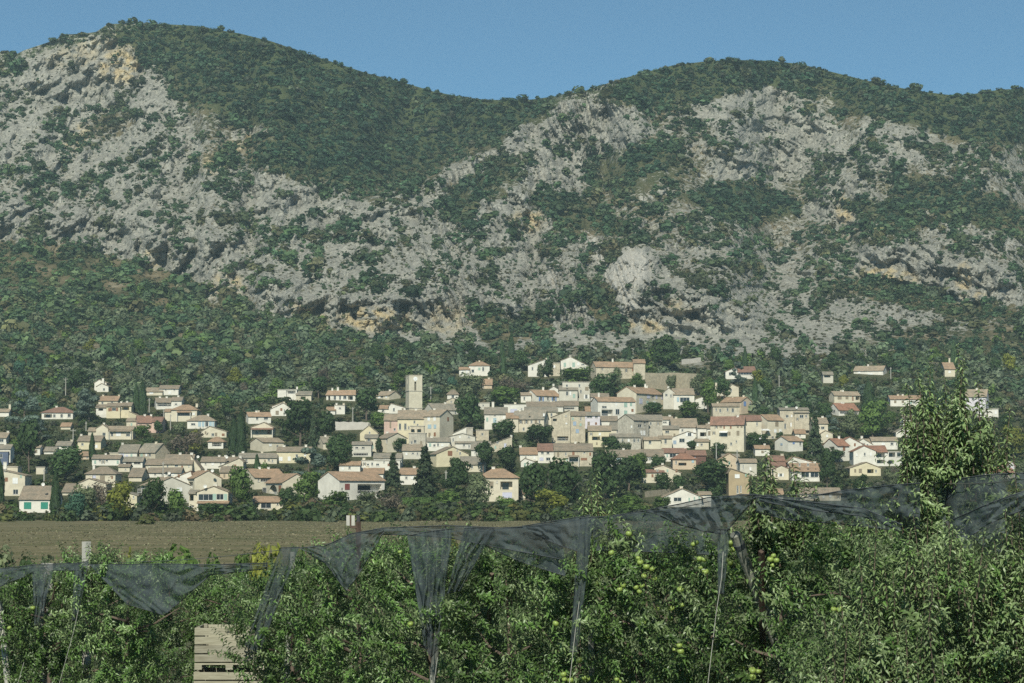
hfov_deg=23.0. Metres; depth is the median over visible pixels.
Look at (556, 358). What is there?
olive tree
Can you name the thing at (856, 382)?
broadleaf tree
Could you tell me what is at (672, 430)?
house
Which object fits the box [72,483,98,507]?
olive tree
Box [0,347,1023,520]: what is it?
undergrowth
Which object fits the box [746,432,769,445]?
broadleaf tree
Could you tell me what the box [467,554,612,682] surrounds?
apple tree
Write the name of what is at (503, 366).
cypress
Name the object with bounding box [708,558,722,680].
tie cord
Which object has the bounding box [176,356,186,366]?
olive tree
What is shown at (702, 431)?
house
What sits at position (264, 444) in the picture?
house
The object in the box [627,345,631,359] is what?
cypress
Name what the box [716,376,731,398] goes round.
broadleaf tree
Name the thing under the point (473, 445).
house
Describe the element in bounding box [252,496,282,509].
house
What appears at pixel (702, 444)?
house
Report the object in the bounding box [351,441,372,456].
house
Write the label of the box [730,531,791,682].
net post
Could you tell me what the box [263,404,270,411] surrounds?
olive tree
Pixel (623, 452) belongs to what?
house
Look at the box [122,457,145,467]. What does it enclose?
house
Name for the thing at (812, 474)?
window
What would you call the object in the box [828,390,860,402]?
house
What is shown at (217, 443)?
house
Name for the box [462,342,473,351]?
pine tree
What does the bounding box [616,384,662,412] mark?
house
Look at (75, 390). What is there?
broadleaf tree
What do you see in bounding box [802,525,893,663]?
apple tree
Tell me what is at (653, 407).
broadleaf tree
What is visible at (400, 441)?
broadleaf tree
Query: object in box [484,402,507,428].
house
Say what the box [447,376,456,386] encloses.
broadleaf tree
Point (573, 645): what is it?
tie cord
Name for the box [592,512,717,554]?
hail net
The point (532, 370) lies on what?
house
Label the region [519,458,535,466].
house
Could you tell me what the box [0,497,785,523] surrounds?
field edge thicket
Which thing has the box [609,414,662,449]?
house
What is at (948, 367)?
house
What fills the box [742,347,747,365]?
cypress
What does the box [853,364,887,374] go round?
house
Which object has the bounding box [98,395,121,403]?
house
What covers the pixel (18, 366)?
broadleaf tree
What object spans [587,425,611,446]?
house
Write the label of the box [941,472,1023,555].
hail net
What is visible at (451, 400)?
house
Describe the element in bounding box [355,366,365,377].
broadleaf tree
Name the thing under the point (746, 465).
house
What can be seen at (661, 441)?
house
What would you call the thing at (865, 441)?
house
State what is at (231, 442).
cypress
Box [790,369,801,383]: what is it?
broadleaf tree
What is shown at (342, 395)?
house
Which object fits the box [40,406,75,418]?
house
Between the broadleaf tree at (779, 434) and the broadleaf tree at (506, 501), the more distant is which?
the broadleaf tree at (779, 434)
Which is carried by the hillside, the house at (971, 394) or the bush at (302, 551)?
the house at (971, 394)
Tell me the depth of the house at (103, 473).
678.51 m
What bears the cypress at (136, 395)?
on the hillside
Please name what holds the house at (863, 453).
on the hillside
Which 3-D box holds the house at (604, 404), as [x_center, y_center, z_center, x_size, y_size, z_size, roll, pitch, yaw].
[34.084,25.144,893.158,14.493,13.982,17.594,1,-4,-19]
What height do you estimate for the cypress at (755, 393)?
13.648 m
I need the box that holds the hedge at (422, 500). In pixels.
[402,497,432,503]
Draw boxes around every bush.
[0,544,21,589]
[19,554,31,588]
[42,555,62,599]
[124,546,130,615]
[166,543,204,609]
[204,552,223,597]
[231,553,249,595]
[248,541,279,601]
[295,545,307,577]
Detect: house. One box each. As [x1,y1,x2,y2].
[0,404,11,416]
[0,431,10,443]
[0,442,14,464]
[3,462,32,495]
[18,483,63,512]
[34,445,58,454]
[36,467,47,473]
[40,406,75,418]
[55,440,74,449]
[60,422,73,428]
[61,475,113,494]
[77,434,106,449]
[80,449,88,458]
[84,465,122,486]
[87,423,135,439]
[91,453,123,465]
[94,378,112,391]
[95,401,137,417]
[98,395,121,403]
[109,442,170,459]
[117,464,132,471]
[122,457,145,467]
[126,414,166,432]
[127,483,142,506]
[128,468,148,481]
[137,475,191,503]
[145,453,203,471]
[146,385,181,394]
[147,467,184,476]
[154,395,184,408]
[164,403,200,420]
[174,468,222,489]
[186,414,216,428]
[188,483,233,510]
[197,455,242,468]
[200,426,228,436]
[207,437,226,448]
[218,456,247,470]
[219,466,242,478]
[238,451,277,463]
[242,467,282,488]
[245,410,271,423]
[249,436,284,451]
[250,421,275,437]
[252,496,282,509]
[262,473,305,494]
[269,402,289,415]
[276,445,311,462]
[277,387,313,400]
[318,435,331,448]
[318,471,385,499]
[326,387,357,400]
[326,403,345,414]
[338,460,361,471]
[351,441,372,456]
[359,425,379,440]
[361,453,403,469]
[363,466,384,478]
[364,431,407,452]
[376,389,400,399]
[377,403,405,412]
[399,466,417,484]
[402,444,422,458]
[408,426,426,446]
[423,402,459,414]
[426,436,450,450]
[430,445,469,466]
[446,390,459,398]
[446,398,454,403]
[448,432,476,448]
[452,427,472,435]
[459,360,490,375]
[460,456,486,471]
[470,441,490,455]
[476,430,488,440]
[476,467,519,500]
[478,402,489,409]
[481,378,492,388]
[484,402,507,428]
[491,435,511,451]
[504,402,526,412]
[506,407,556,431]
[519,445,537,460]
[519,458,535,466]
[520,387,558,402]
[526,400,563,411]
[527,358,559,376]
[537,443,553,462]
[548,384,558,393]
[551,410,585,442]
[553,442,593,466]
[558,382,589,400]
[560,356,588,369]
[563,401,578,410]
[584,406,590,411]
[585,412,600,428]
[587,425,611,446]
[590,359,645,378]
[590,393,635,418]
[600,416,617,424]
[605,448,640,463]
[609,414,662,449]
[609,422,617,432]
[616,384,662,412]
[639,449,664,462]
[642,435,672,448]
[642,463,681,482]
[661,486,711,505]
[662,386,706,409]
[662,415,672,424]
[662,425,679,436]
[662,446,686,460]
[669,417,697,436]
[669,453,696,468]
[672,431,695,447]
[685,450,706,464]
[694,439,709,449]
[696,422,709,439]
[710,415,761,451]
[711,402,739,415]
[715,383,739,396]
[716,453,738,469]
[720,395,752,413]
[723,365,755,378]
[725,468,749,495]
[737,459,757,475]
[752,444,769,455]
[760,414,784,438]
[765,454,788,479]
[767,488,783,495]
[773,436,803,451]
[776,406,809,433]
[785,456,819,481]
[792,429,805,437]
[798,487,839,496]
[809,416,833,442]
[821,372,833,382]
[822,436,864,460]
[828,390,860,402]
[830,402,859,415]
[844,462,880,475]
[849,445,904,465]
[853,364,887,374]
[857,436,871,444]
[869,437,897,449]
[886,394,920,405]
[892,415,913,436]
[940,358,955,376]
[965,388,998,417]
[983,461,1015,474]
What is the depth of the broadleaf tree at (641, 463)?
691.75 m
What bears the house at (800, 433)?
on the hillside
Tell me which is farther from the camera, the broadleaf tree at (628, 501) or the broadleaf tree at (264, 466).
the broadleaf tree at (264, 466)
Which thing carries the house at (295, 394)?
on the hillside
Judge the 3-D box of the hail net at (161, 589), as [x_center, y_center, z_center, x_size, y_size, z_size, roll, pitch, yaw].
[-4.734,3.475,35.524,0.187,0.795,4.302,3,-5,-43]
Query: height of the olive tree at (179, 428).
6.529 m
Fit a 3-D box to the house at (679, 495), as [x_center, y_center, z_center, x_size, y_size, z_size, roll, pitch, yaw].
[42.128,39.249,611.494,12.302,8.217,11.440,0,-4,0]
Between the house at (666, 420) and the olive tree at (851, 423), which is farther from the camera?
the house at (666, 420)
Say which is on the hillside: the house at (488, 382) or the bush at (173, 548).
the house at (488, 382)
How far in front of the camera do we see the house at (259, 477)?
672.15 m
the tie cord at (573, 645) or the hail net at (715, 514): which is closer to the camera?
the hail net at (715, 514)
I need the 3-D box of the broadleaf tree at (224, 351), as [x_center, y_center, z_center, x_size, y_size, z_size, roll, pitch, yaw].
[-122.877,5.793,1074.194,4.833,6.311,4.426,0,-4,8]
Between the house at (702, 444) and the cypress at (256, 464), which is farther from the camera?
the house at (702, 444)
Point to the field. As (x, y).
(9, 526)
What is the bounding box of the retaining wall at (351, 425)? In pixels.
[335,422,369,429]
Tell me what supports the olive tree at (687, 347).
on the hillside
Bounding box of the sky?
[0,0,1023,99]
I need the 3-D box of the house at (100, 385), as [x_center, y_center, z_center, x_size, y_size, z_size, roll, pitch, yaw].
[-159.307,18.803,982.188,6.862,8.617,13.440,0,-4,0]
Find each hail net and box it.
[0,565,33,585]
[32,564,54,625]
[53,563,78,570]
[72,560,88,619]
[89,563,266,614]
[245,547,298,652]
[298,528,383,590]
[365,525,564,559]
[407,528,452,657]
[446,527,494,593]
[486,546,574,575]
[522,515,590,554]
[569,516,593,651]
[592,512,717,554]
[638,494,756,533]
[717,529,730,593]
[755,482,919,531]
[756,496,902,531]
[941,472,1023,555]
[950,491,1023,548]
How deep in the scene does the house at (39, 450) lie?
784.86 m
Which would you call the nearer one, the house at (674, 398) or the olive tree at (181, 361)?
the house at (674, 398)
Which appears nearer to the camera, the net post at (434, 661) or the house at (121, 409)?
the net post at (434, 661)
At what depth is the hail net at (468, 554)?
30.43 m
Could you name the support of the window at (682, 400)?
in the house at (674, 398)
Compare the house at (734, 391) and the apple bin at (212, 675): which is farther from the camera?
the house at (734, 391)
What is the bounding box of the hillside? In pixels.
[0,23,1023,519]
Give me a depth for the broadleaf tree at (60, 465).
682.18 m
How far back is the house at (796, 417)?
846.62 m
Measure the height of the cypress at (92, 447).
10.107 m
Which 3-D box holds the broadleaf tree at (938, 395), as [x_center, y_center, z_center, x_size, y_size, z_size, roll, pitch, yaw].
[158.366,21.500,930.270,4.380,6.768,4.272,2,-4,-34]
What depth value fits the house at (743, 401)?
909.71 m
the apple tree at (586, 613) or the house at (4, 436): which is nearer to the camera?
the apple tree at (586, 613)
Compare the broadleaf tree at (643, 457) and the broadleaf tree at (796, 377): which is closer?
the broadleaf tree at (643, 457)
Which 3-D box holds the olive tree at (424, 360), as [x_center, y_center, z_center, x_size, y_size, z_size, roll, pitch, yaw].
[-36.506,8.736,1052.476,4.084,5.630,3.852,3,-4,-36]
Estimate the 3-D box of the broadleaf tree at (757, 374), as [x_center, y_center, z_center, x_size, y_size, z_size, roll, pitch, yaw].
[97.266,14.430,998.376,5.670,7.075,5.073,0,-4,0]
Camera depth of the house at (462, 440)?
802.03 m
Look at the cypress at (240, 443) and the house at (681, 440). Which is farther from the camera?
the house at (681, 440)
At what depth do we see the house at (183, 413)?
885.38 m
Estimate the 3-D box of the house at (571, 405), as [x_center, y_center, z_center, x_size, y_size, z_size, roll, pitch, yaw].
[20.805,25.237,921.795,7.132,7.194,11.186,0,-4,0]
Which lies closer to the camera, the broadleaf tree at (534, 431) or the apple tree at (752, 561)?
the apple tree at (752, 561)
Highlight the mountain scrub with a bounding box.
[0,17,1023,376]
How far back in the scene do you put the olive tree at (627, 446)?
776.39 m
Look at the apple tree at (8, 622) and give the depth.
39.59 m
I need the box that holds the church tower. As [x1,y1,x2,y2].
[405,375,421,409]
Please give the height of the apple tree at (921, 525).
5.200 m
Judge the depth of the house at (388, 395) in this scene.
953.02 m
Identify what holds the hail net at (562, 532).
hanging from the apple tree at (640, 563)
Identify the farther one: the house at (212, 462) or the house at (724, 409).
the house at (724, 409)
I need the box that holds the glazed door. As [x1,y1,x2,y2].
[358,486,369,492]
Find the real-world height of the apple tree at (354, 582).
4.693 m
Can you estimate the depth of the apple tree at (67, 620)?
52.75 m
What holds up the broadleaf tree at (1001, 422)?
on the hillside
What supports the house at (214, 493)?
on the ground
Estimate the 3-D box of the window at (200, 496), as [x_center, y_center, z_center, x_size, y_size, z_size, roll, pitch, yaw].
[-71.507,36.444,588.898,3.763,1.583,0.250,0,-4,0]
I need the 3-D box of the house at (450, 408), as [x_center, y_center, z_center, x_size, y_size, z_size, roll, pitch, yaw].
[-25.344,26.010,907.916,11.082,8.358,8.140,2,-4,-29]
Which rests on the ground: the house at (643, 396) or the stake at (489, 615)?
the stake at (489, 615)
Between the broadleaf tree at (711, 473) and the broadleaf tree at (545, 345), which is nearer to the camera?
the broadleaf tree at (711, 473)
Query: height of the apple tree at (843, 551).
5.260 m
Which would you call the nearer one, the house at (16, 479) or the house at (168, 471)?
the house at (16, 479)
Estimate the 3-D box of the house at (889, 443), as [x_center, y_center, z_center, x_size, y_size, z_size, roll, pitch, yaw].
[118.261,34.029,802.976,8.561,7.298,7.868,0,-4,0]
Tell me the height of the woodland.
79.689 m
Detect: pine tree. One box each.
[16,417,40,472]
[67,366,89,389]
[79,357,94,368]
[219,398,235,413]
[250,358,266,375]
[280,397,318,445]
[310,375,326,397]
[316,409,335,436]
[355,385,379,420]
[369,343,380,355]
[372,349,385,363]
[402,341,412,351]
[441,457,471,488]
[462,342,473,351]
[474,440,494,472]
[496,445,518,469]
[508,350,530,367]
[542,359,553,380]
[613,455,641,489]
[652,334,680,366]
[687,440,696,448]
[793,354,806,366]
[818,447,836,486]
[872,397,886,415]
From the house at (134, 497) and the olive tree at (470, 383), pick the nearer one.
the house at (134, 497)
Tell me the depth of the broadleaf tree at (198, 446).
773.61 m
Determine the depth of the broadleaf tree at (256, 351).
1076.68 m
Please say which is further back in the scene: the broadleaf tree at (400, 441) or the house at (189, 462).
the broadleaf tree at (400, 441)
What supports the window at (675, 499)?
in the house at (679, 495)
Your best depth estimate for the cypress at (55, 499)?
562.30 m
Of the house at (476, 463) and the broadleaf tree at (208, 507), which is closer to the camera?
the broadleaf tree at (208, 507)
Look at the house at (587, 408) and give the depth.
900.35 m
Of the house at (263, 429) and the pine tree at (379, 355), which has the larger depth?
the pine tree at (379, 355)
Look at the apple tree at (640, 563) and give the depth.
28.55 m
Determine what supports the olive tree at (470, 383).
on the hillside
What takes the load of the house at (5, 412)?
on the hillside
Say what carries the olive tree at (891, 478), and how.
on the hillside
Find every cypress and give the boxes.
[0,460,4,502]
[49,472,60,511]
[89,433,95,461]
[129,346,134,367]
[133,382,138,408]
[137,381,146,413]
[228,418,236,449]
[234,408,246,456]
[253,454,259,468]
[499,340,504,356]
[499,350,506,374]
[508,331,514,358]
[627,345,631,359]
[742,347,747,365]
[752,377,757,400]
[860,380,875,409]
[928,366,933,389]
[950,340,957,370]
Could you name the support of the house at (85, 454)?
on the hillside
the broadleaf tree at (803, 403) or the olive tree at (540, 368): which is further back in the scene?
the olive tree at (540, 368)
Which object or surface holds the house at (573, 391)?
on the hillside
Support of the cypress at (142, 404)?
on the hillside
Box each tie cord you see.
[59,609,78,682]
[569,605,578,682]
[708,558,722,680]
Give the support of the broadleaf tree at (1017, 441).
on the hillside
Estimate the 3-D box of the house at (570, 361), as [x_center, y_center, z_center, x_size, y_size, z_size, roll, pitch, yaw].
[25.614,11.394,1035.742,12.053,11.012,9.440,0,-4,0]
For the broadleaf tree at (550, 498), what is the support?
on the ground
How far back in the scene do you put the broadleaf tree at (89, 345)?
1079.99 m
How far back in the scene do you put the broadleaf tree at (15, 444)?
776.37 m
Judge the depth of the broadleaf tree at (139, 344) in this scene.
1087.28 m
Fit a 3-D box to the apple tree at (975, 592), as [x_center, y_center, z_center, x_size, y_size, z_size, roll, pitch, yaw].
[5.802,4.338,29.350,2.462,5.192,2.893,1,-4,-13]
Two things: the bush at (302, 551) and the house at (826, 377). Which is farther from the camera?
the house at (826, 377)
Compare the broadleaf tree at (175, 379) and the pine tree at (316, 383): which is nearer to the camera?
the pine tree at (316, 383)
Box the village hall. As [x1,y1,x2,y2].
[383,408,453,443]
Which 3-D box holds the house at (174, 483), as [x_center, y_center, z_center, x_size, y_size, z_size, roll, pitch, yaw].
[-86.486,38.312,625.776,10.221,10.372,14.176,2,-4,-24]
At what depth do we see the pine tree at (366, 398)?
886.60 m
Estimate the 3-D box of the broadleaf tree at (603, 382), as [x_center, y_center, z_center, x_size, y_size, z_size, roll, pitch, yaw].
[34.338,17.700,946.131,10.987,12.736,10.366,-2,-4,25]
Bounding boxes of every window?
[198,494,212,499]
[213,494,226,499]
[260,502,271,508]
[502,483,508,489]
[674,498,681,501]
[680,398,689,402]
[738,372,751,374]
[801,472,809,477]
[810,472,818,477]
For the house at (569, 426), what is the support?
on the hillside
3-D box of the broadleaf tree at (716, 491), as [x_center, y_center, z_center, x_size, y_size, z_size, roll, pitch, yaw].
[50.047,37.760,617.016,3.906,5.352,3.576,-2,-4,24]
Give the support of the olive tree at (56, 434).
on the hillside
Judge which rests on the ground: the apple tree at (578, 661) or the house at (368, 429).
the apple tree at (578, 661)
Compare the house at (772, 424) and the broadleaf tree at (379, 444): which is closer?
the broadleaf tree at (379, 444)
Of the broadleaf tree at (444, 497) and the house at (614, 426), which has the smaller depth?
the broadleaf tree at (444, 497)
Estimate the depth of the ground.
90.43 m
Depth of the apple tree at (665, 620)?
42.84 m
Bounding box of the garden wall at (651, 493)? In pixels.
[645,489,669,496]
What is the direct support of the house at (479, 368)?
on the hillside
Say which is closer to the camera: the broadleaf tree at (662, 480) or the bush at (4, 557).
the bush at (4, 557)
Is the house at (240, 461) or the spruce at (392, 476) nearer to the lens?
the spruce at (392, 476)
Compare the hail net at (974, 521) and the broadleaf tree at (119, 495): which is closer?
the hail net at (974, 521)
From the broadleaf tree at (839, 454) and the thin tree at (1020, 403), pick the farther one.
the thin tree at (1020, 403)
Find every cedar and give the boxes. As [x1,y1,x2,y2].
[4,390,45,422]
[31,419,51,438]
[73,388,100,419]
[291,447,326,476]
[723,345,734,357]
[728,361,747,384]
[782,358,791,369]
[825,415,840,430]
[856,384,864,396]
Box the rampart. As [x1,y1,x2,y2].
[645,373,696,393]
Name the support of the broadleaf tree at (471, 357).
on the hillside
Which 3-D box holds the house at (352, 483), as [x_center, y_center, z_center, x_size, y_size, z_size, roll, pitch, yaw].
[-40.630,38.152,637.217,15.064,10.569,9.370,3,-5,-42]
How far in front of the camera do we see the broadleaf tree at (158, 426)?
848.35 m
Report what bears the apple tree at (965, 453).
on the ground
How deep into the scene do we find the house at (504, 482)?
626.42 m
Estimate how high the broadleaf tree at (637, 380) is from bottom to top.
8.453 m
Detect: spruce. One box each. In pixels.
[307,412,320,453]
[383,452,403,490]
[410,446,439,496]
[805,412,823,460]
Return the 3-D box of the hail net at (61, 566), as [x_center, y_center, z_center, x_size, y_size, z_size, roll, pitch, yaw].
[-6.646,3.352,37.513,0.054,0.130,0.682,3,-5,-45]
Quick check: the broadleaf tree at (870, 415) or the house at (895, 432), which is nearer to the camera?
the broadleaf tree at (870, 415)
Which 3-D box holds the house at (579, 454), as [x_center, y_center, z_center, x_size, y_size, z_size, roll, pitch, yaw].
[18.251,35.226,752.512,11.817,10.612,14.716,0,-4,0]
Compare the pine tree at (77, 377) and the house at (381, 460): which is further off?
the pine tree at (77, 377)
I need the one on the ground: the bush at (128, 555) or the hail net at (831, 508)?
the bush at (128, 555)
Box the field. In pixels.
[0,520,1022,567]
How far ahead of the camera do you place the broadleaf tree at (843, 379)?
979.71 m
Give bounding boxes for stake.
[483,572,493,670]
[758,549,765,682]
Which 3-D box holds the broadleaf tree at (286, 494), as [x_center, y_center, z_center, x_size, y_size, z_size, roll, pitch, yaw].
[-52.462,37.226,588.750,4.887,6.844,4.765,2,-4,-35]
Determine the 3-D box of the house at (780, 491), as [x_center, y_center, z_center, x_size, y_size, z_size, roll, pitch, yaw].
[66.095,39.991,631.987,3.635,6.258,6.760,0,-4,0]
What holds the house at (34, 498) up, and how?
on the ground
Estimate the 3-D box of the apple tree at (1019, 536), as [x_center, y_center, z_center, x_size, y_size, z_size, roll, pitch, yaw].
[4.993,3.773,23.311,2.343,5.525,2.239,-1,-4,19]
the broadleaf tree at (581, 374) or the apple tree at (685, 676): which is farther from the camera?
the broadleaf tree at (581, 374)
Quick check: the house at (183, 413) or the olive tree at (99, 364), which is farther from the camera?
the olive tree at (99, 364)
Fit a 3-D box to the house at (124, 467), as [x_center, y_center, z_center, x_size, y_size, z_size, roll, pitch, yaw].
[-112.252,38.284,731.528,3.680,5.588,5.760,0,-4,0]
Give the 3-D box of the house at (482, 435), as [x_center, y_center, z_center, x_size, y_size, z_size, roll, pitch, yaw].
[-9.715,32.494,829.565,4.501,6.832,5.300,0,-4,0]
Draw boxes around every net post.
[0,601,9,682]
[39,563,52,682]
[82,541,90,680]
[284,560,294,682]
[346,515,360,632]
[429,634,439,682]
[587,534,594,682]
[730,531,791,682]
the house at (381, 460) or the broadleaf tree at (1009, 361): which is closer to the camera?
the house at (381, 460)
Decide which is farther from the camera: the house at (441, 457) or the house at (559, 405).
the house at (559, 405)
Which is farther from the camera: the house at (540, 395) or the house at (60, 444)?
the house at (540, 395)
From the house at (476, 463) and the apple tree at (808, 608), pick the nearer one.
the apple tree at (808, 608)
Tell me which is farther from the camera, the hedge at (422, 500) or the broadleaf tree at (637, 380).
the broadleaf tree at (637, 380)
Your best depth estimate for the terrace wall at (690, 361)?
1065.34 m
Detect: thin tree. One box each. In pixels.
[88,476,116,506]
[166,427,207,453]
[240,382,247,391]
[315,366,330,378]
[373,489,403,511]
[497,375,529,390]
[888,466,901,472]
[1017,397,1023,407]
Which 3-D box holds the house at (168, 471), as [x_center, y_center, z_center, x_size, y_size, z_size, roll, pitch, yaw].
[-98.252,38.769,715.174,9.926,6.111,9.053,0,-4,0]
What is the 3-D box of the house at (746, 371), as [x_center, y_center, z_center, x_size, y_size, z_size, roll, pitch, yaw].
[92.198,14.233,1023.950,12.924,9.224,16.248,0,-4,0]
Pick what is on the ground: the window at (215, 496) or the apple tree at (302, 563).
the apple tree at (302, 563)
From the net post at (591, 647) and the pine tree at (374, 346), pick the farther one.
the pine tree at (374, 346)
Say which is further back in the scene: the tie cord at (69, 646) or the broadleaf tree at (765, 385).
the broadleaf tree at (765, 385)
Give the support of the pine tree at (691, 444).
on the hillside
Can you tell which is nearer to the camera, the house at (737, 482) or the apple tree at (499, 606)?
the apple tree at (499, 606)
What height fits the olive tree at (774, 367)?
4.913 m
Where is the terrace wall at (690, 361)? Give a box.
[682,357,700,364]
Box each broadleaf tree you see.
[4,347,11,355]
[9,440,21,455]
[12,359,24,375]
[12,388,19,398]
[17,355,24,360]
[42,391,49,398]
[46,445,84,480]
[64,491,87,517]
[71,386,81,400]
[82,338,95,350]
[106,479,133,515]
[133,338,146,353]
[133,424,150,437]
[138,477,166,512]
[139,356,149,367]
[143,437,154,442]
[154,420,163,433]
[166,488,186,512]
[168,373,181,384]
[188,428,201,450]
[190,350,202,362]
[197,502,224,516]
[204,411,212,416]
[218,348,229,356]
[226,366,242,382]
[227,464,253,502]
[230,352,240,364]
[253,348,261,356]
[260,462,268,468]
[269,378,284,394]
[277,486,298,506]
[292,470,320,500]
[321,490,348,505]
[325,433,353,470]
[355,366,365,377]
[368,411,385,429]
[375,438,381,452]
[384,344,392,357]
[392,438,406,451]
[393,370,404,386]
[432,489,464,505]
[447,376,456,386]
[454,392,484,426]
[466,350,476,362]
[488,386,520,403]
[489,355,498,366]
[491,419,515,439]
[495,496,515,506]
[520,461,548,502]
[522,423,553,442]
[534,489,568,507]
[540,338,552,352]
[544,456,582,502]
[557,366,593,380]
[588,372,619,393]
[588,448,626,499]
[600,435,620,449]
[605,494,650,512]
[628,373,646,386]
[628,452,647,468]
[636,457,645,478]
[641,355,648,362]
[642,402,662,414]
[648,454,666,468]
[652,496,670,507]
[654,472,671,489]
[672,474,684,488]
[678,400,700,417]
[692,457,731,489]
[700,377,717,412]
[708,485,723,496]
[709,442,728,456]
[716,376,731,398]
[723,359,733,369]
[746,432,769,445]
[751,369,763,380]
[757,360,768,367]
[758,379,772,396]
[759,405,767,413]
[770,345,780,358]
[775,431,782,438]
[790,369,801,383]
[799,399,812,413]
[800,438,806,448]
[815,401,832,419]
[827,352,838,366]
[831,448,844,461]
[838,374,849,387]
[853,379,860,387]
[853,473,868,488]
[857,398,889,436]
[882,355,893,370]
[884,411,895,422]
[893,337,906,350]
[913,404,928,418]
[936,391,945,401]
[989,357,1001,370]
[997,414,1012,429]
[1000,425,1023,455]
[1002,353,1015,373]
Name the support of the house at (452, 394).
on the hillside
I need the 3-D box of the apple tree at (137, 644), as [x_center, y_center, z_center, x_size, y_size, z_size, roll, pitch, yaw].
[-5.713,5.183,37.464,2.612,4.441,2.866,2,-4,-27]
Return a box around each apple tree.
[0,536,164,682]
[0,551,119,682]
[0,565,68,679]
[0,585,34,682]
[5,553,118,682]
[48,540,213,682]
[94,548,202,682]
[113,559,228,682]
[174,573,299,681]
[182,563,286,670]
[207,554,377,682]
[224,554,370,682]
[240,543,375,681]
[258,525,447,682]
[313,526,462,682]
[320,516,516,682]
[345,521,469,677]
[393,544,525,681]
[396,539,596,682]
[442,551,535,681]
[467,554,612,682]
[469,471,673,682]
[513,565,623,682]
[518,551,692,682]
[541,508,746,682]
[594,552,792,682]
[596,554,729,682]
[616,518,807,682]
[656,538,819,682]
[663,449,889,682]
[669,517,828,678]
[727,523,895,682]
[734,480,965,682]
[771,554,968,682]
[794,506,1023,682]
[794,518,986,679]
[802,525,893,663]
[866,343,1018,682]
[884,492,997,623]
[890,539,1023,675]
[897,507,1023,682]
[937,450,1023,681]
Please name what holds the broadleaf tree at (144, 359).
on the hillside
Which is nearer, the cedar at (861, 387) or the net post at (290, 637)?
the net post at (290, 637)
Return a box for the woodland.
[0,283,1023,415]
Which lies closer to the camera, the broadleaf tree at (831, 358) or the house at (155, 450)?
the house at (155, 450)
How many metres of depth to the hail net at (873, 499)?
24.29 m
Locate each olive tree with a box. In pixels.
[51,430,61,441]
[55,390,63,401]
[58,381,63,390]
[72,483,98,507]
[95,362,103,370]
[161,439,173,448]
[173,422,185,435]
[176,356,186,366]
[211,362,220,372]
[220,361,226,369]
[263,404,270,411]
[352,490,375,506]
[421,356,428,364]
[432,396,439,402]
[457,372,484,395]
[465,472,493,503]
[517,439,528,451]
[537,364,543,379]
[539,383,545,389]
[552,354,561,362]
[596,342,601,349]
[613,367,622,386]
[620,441,631,449]
[666,375,676,387]
[682,345,689,353]
[689,373,702,395]
[769,364,776,372]
[840,409,860,433]
[882,467,900,484]
[902,371,909,379]
[937,379,945,387]
[994,391,1005,398]
[1017,461,1023,472]
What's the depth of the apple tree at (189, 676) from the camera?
45.94 m
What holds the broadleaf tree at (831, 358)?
on the hillside
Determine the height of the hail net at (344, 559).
0.832 m
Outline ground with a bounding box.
[5,568,966,682]
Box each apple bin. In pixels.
[194,624,267,669]
[194,667,267,682]
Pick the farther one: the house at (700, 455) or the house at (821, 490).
the house at (700, 455)
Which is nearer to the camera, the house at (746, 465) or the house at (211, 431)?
the house at (746, 465)
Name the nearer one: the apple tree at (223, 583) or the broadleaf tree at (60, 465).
the apple tree at (223, 583)
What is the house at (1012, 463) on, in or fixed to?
on the hillside
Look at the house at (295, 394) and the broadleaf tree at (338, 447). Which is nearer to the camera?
the broadleaf tree at (338, 447)
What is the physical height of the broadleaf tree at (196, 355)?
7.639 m
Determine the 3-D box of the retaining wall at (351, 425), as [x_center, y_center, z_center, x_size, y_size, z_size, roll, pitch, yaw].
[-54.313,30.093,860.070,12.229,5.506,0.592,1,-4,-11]
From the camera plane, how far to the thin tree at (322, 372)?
996.32 m
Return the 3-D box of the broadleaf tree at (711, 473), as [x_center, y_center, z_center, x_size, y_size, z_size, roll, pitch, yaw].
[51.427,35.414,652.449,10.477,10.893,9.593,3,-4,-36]
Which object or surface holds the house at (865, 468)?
on the hillside
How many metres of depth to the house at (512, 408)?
902.22 m
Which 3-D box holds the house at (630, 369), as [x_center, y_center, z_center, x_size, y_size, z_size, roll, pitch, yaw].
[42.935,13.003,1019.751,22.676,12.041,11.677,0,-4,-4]
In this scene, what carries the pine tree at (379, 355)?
on the hillside
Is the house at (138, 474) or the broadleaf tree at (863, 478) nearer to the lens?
the broadleaf tree at (863, 478)
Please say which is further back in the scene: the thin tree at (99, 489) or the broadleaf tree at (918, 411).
the broadleaf tree at (918, 411)
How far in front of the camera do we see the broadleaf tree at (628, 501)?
547.57 m
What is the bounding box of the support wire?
[108,479,1023,562]
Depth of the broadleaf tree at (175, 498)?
504.97 m
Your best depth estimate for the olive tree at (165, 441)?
789.86 m
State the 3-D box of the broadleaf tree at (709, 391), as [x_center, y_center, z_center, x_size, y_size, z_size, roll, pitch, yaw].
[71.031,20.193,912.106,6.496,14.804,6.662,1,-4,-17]
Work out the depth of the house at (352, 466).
726.66 m
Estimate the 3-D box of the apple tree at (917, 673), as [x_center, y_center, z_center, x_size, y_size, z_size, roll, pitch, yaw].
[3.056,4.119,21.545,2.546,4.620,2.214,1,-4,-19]
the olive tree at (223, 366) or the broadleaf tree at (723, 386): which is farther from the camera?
the olive tree at (223, 366)
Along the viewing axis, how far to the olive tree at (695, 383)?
962.01 m
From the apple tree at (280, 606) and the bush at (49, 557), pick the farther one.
the bush at (49, 557)

